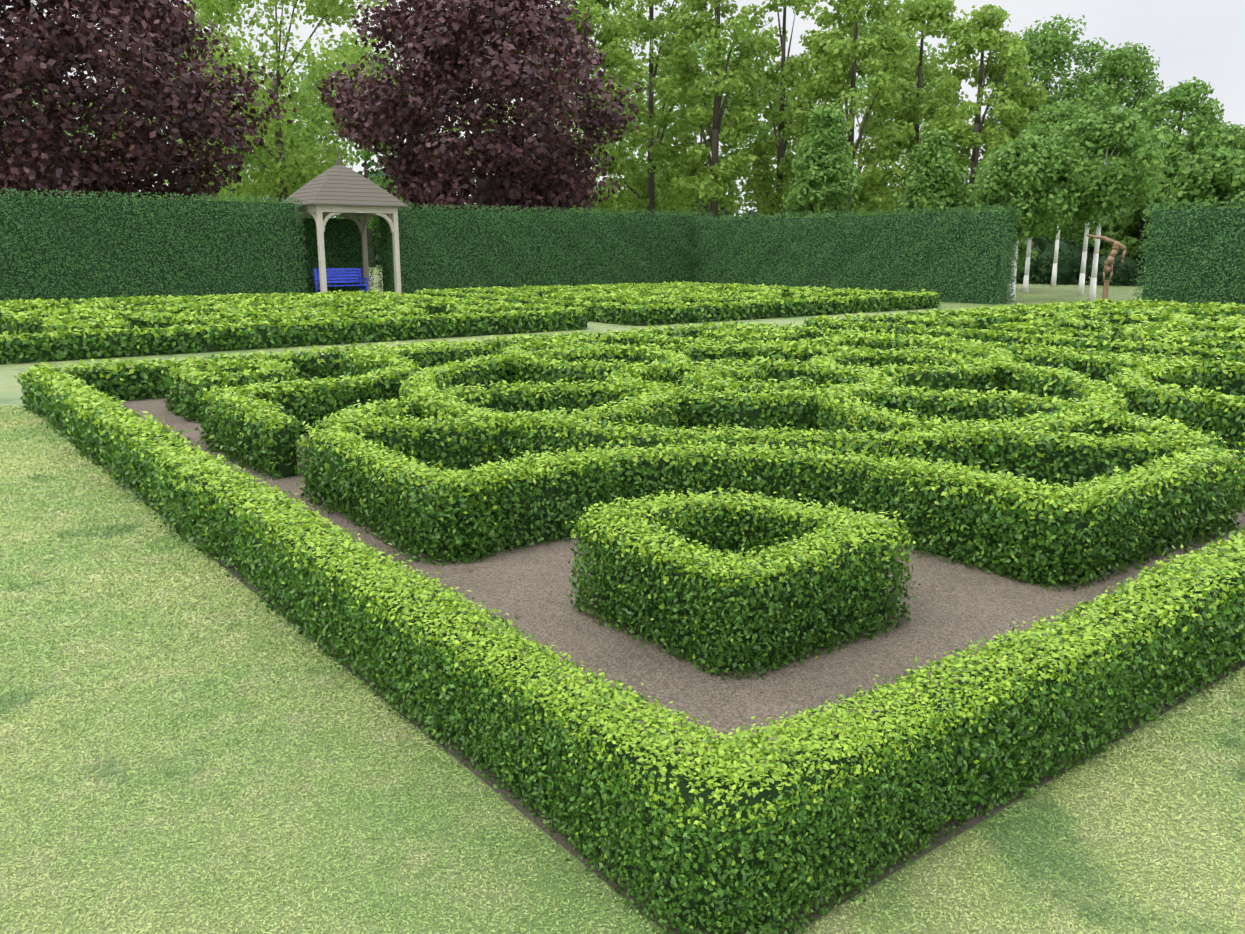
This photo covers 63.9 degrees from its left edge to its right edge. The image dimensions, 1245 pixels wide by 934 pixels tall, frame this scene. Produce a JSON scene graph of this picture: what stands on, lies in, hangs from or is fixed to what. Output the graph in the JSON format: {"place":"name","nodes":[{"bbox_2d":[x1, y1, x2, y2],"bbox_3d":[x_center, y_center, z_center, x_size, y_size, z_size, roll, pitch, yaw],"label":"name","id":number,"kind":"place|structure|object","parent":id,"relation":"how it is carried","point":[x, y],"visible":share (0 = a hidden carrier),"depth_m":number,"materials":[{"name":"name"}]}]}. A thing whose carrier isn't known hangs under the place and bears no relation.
{"place":"outdoors","nodes":[
{"label":"outdoors","id":0,"kind":"place"},
{"bbox_2d":[0,265,1244,933],"bbox_3d":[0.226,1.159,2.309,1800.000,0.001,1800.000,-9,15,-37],"label":"lawn","id":1,"kind":"structure","parent":0,"point":[12,393],"depth_m":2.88,"materials":[{"name":"green plant"}]},
{"bbox_2d":[2,70,99,160],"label":"tree","id":2,"kind":"object","parent":1,"relation":"on","point":[68,134],"depth_m":62.01,"materials":[{"name":"plant"}]},
{"bbox_2d":[0,0,296,200],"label":"copper beech","id":3,"kind":"object","parent":1,"relation":"on","point":[49,49],"depth_m":36.72,"materials":[{"name":"purple plant"}]},
{"bbox_2d":[0,187,309,301],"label":"tall hedge","id":4,"kind":"object","parent":1,"relation":"on","point":[95,220],"depth_m":27.31,"materials":[{"name":"green plant"}]},
{"bbox_2d":[59,29,320,201],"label":"tree","id":5,"kind":"object","parent":1,"relation":"on","point":[242,55],"depth_m":73.74,"materials":[{"name":"green plant"}]},
{"bbox_2d":[124,0,412,202],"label":"poplar","id":6,"kind":"object","parent":1,"relation":"on","point":[220,10],"depth_m":54.63,"materials":[{"name":"green plant"}]},
{"bbox_2d":[0,289,588,364],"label":"parterre hedge","id":7,"kind":"object","parent":1,"relation":"on","point":[54,347],"visible":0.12,"depth_m":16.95,"materials":[{"name":"green plant"}]},
{"bbox_2d":[13,329,583,363],"bbox_3d":[-8.094,-3.021,21.321,10.600,0.001,10.600,-9,15,-37],"label":"parterre soil edge","id":8,"kind":"object","parent":1,"relation":"on","point":[279,347],"visible":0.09,"depth_m":16.15,"materials":[{"name":"brown soil"}]},
{"bbox_2d":[296,214,373,295],"bbox_3d":[-9.915,-6.916,32.782,3.192,2.834,1.479,-9,15,-37],"label":"tall hedge","id":9,"kind":"object","parent":1,"relation":"on","point":[346,259],"depth_m":32.51,"materials":[{"name":"green plant"}]},
{"bbox_2d":[313,268,368,291],"bbox_3d":[-8.864,-5.768,31.537,1.550,0.987,0.609,-9,15,-37],"label":"blue bench","id":10,"kind":"object","parent":1,"relation":"on","point":[343,275],"visible":0.81,"depth_m":31.74,"materials":[{"name":"blue paint"}]},
{"bbox_2d":[295,205,400,293],"bbox_3d":[-8.727,-6.675,31.324,2.556,2.850,2.556,-9,15,-37],"label":"gazebo frame","id":11,"kind":"object","parent":1,"relation":"on","point":[389,215],"visible":0.81,"depth_m":30.67,"materials":[{"name":"beige wood"}]},
{"bbox_2d":[281,148,407,206],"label":"gazebo roof","id":12,"kind":"structure","parent":11,"relation":"on","point":[338,183],"depth_m":30.18,"materials":[{"name":"wood"}]},
{"bbox_2d":[299,204,402,207],"bbox_3d":[-8.727,-8.067,31.018,2.920,0.020,2.920,-9,15,-37],"label":"roof eave","id":13,"kind":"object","parent":11,"relation":"on","point":[349,205],"depth_m":29.71,"materials":[{"name":"wood"}]},
{"bbox_2d":[243,38,475,266],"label":"tree","id":14,"kind":"object","parent":1,"relation":"on","point":[367,152],"depth_m":80.07,"materials":[{"name":"green plant"}]},
{"bbox_2d":[316,0,650,212],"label":"copper beech","id":15,"kind":"object","parent":1,"relation":"on","point":[452,50],"depth_m":40.51,"materials":[{"name":"purple plant"}]},
{"bbox_2d":[373,203,713,293],"bbox_3d":[-2.235,-7.796,36.077,13.832,3.137,1.538,-9,15,-37],"label":"tall hedge","id":16,"kind":"object","parent":1,"relation":"on","point":[538,249],"depth_m":34.76,"materials":[{"name":"green plant"}]},
{"bbox_2d":[444,33,647,210],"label":"tree","id":17,"kind":"object","parent":1,"relation":"on","point":[631,155],"depth_m":83.43,"materials":[{"name":"green plant"}]},
{"bbox_2d":[520,0,653,213],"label":"poplar","id":18,"kind":"object","parent":1,"relation":"on","point":[614,34],"depth_m":61.92,"materials":[{"name":"green plant"}]},
{"bbox_2d":[28,406,1244,933],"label":"soil edging","id":19,"kind":"object","parent":1,"relation":"on","point":[570,848],"depth_m":2.96,"materials":[{"name":"brown soil"}]},
{"bbox_2d":[598,0,711,214],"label":"tree","id":20,"kind":"object","parent":1,"relation":"on","point":[656,30],"depth_m":67.30,"materials":[{"name":"green plant"}]},
{"bbox_2d":[187,160,1145,265],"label":"woods","id":21,"kind":"object","parent":1,"relation":"on","point":[1089,255],"depth_m":95.81,"materials":[{"name":"green plant"}]},
{"bbox_2d":[115,386,1244,772],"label":"gravel bed","id":22,"kind":"object","parent":1,"relation":"on","point":[531,588],"depth_m":4.43,"materials":[{"name":"grey gravel"}]},
{"bbox_2d":[13,320,1244,933],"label":"parterre hedge","id":23,"kind":"object","parent":22,"relation":"on","point":[771,794],"visible":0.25,"depth_m":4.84,"materials":[{"name":"green plant"}]},
{"bbox_2d":[468,569,1152,652],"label":"fallen leaves","id":24,"kind":"object","parent":22,"relation":"on","point":[516,615],"visible":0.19,"depth_m":4.49,"materials":[{"name":"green plant"}]},
{"bbox_2d":[617,30,795,219],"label":"tree","id":25,"kind":"object","parent":1,"relation":"on","point":[701,52],"depth_m":88.44,"materials":[{"name":"green plant"}]},
{"bbox_2d":[651,0,770,220],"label":"poplar","id":26,"kind":"object","parent":1,"relation":"on","point":[693,182],"depth_m":61.19,"materials":[{"name":"green plant"}]},
{"bbox_2d":[590,308,932,325],"bbox_3d":[1.313,-4.574,28.392,10.600,0.001,10.600,-9,15,-37],"label":"parterre soil edge","id":27,"kind":"object","parent":1,"relation":"on","point":[749,319],"visible":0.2,"depth_m":23.11,"materials":[{"name":"soil"}]},
{"bbox_2d":[721,0,835,218],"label":"tree","id":28,"kind":"object","parent":1,"relation":"on","point":[757,179],"depth_m":66.46,"materials":[{"name":"green plant"}]},
{"bbox_2d":[780,102,863,217],"bbox_3d":[7.553,-10.203,37.946,3.752,6.900,3.452,-9,15,-37],"label":"tree","id":29,"kind":"object","parent":1,"relation":"on","point":[836,173],"depth_m":37.06,"materials":[{"name":"green plant"}]},
{"bbox_2d":[782,0,919,215],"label":"poplar","id":30,"kind":"object","parent":1,"relation":"on","point":[828,83],"depth_m":59.88,"materials":[{"name":"green plant"}]},
{"bbox_2d":[691,204,1023,304],"bbox_3d":[7.164,-7.279,34.222,1.281,2.914,13.537,-9,15,-37],"label":"tall hedge","id":31,"kind":"object","parent":1,"relation":"on","point":[917,261],"depth_m":32.45,"materials":[{"name":"green plant"}]},
{"bbox_2d":[759,12,959,216],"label":"tree","id":32,"kind":"object","parent":1,"relation":"on","point":[860,80],"depth_m":85.16,"materials":[{"name":"green plant"}]},
{"bbox_2d":[855,0,977,215],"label":"poplar","id":33,"kind":"object","parent":1,"relation":"on","point":[933,12],"depth_m":64.00,"materials":[{"name":"green plant"}]},
{"bbox_2d":[884,128,977,214],"bbox_3d":[11.861,-9.746,37.974,3.966,5.998,4.230,-9,15,-37],"label":"tree","id":34,"kind":"object","parent":1,"relation":"on","point":[935,163],"depth_m":37.18,"materials":[{"name":"green plant"}]},
{"bbox_2d":[909,4,1051,205],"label":"poplar","id":35,"kind":"object","parent":1,"relation":"on","point":[1012,112],"depth_m":57.88,"materials":[{"name":"green plant"}]},
{"bbox_2d":[967,153,1037,271],"bbox_3d":[14.688,-9.659,39.170,3.228,5.322,3.363,-9,15,-37],"label":"hornbeam","id":36,"kind":"object","parent":1,"relation":"on","point":[1022,244],"visible":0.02,"depth_m":38.45,"materials":[{"name":"green plant"}]},
{"bbox_2d":[970,132,1083,301],"bbox_3d":[12.080,-7.515,30.196,3.323,4.974,3.575,-9,15,-37],"label":"birch","id":37,"kind":"object","parent":1,"relation":"on","point":[1026,166],"depth_m":29.42,"materials":[{"name":"green plant"}]},
{"bbox_2d":[1005,157,1068,292],"bbox_3d":[14.889,-8.891,35.911,3.300,5.215,3.383,-9,15,-37],"label":"birch","id":38,"kind":"object","parent":1,"relation":"on","point":[1025,288],"depth_m":36.20,"materials":[{"name":"white plant"}]},
{"bbox_2d":[963,14,1129,246],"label":"tree","id":39,"kind":"object","parent":1,"relation":"on","point":[1053,42],"depth_m":61.15,"materials":[{"name":"green plant"}]},
{"bbox_2d":[1019,97,1103,286],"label":"birch","id":40,"kind":"object","parent":1,"relation":"on","point":[1062,113],"depth_m":40.72,"materials":[{"name":"green plant"}]},
{"bbox_2d":[1008,237,1144,285],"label":"hedge","id":41,"kind":"object","parent":1,"relation":"on","point":[1132,282],"depth_m":44.84,"materials":[{"name":"green plant"}]},
{"bbox_2d":[1102,280,1108,299],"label":"statue plinth","id":42,"kind":"structure","parent":1,"relation":"on","point":[1105,290],"depth_m":27.91,"materials":[{"name":"brown wood"}]},
{"bbox_2d":[1086,235,1126,280],"bbox_3d":[13.425,-5.821,27.766,0.879,1.256,0.770,-9,15,-37],"label":"acrobat statue","id":43,"kind":"object","parent":42,"relation":"on","point":[1116,245],"visible":1,"depth_m":27.68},
{"bbox_2d":[1048,116,1163,294],"bbox_3d":[15.985,-8.980,34.427,4.149,6.020,3.954,-9,15,-37],"label":"birch","id":44,"kind":"object","parent":1,"relation":"on","point":[1081,285],"depth_m":34.56,"materials":[{"name":"white plant"}]},
{"bbox_2d":[1048,103,1174,301],"bbox_3d":[14.223,-7.908,30.102,3.996,5.783,3.744,-9,15,-37],"label":"birch","id":45,"kind":"object","parent":1,"relation":"on","point":[1093,136],"depth_m":29.26,"materials":[{"name":"green plant"}]},
{"bbox_2d":[1039,41,1195,254],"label":"tree","id":46,"kind":"object","parent":1,"relation":"on","point":[1132,66],"depth_m":58.86,"materials":[{"name":"green plant"}]},
{"bbox_2d":[1088,125,1191,282],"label":"tree","id":47,"kind":"object","parent":1,"relation":"on","point":[1125,232],"depth_m":43.98,"materials":[{"name":"green plant"}]},
{"bbox_2d":[1115,76,1238,220],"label":"tree","id":48,"kind":"object","parent":1,"relation":"on","point":[1180,97],"depth_m":51.16,"materials":[{"name":"green plant"}]},
{"bbox_2d":[1132,200,1244,304],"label":"tall hedge","id":49,"kind":"object","parent":1,"relation":"on","point":[1193,241],"depth_m":24.76,"materials":[{"name":"green plant"}]},
{"bbox_2d":[1146,146,1244,232],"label":"tree","id":50,"kind":"object","parent":1,"relation":"on","point":[1221,170],"depth_m":39.29,"materials":[{"name":"green plant"}]},
{"bbox_2d":[1194,124,1244,155],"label":"alder","id":51,"kind":"object","parent":1,"relation":"on","point":[1232,139],"visible":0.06,"depth_m":47.16,"materials":[{"name":"green plant"}]},
{"bbox_2d":[1236,140,1244,155],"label":"alder","id":52,"kind":"object","parent":1,"relation":"on","point":[1243,145],"visible":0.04,"depth_m":45.85,"materials":[{"name":"green plant"}]},
{"bbox_2d":[0,0,1244,217],"label":"sky","id":53,"kind":"structure","parent":0,"point":[1204,40],"materials":[{"name":"white"}]},
{"bbox_2d":[415,280,941,325],"bbox_3d":[1.313,-4.760,28.351,10.485,0.385,10.485,-9,15,-37],"label":"parterre hedge","id":54,"kind":"object","parent":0,"point":[678,321],"visible":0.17,"depth_m":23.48,"materials":[{"name":"green plant"}]},
{"bbox_2d":[803,298,1244,367],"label":"parterre hedge","id":55,"kind":"object","parent":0,"point":[1052,343],"visible":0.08,"depth_m":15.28,"materials":[{"name":"green plant"}]}
]}

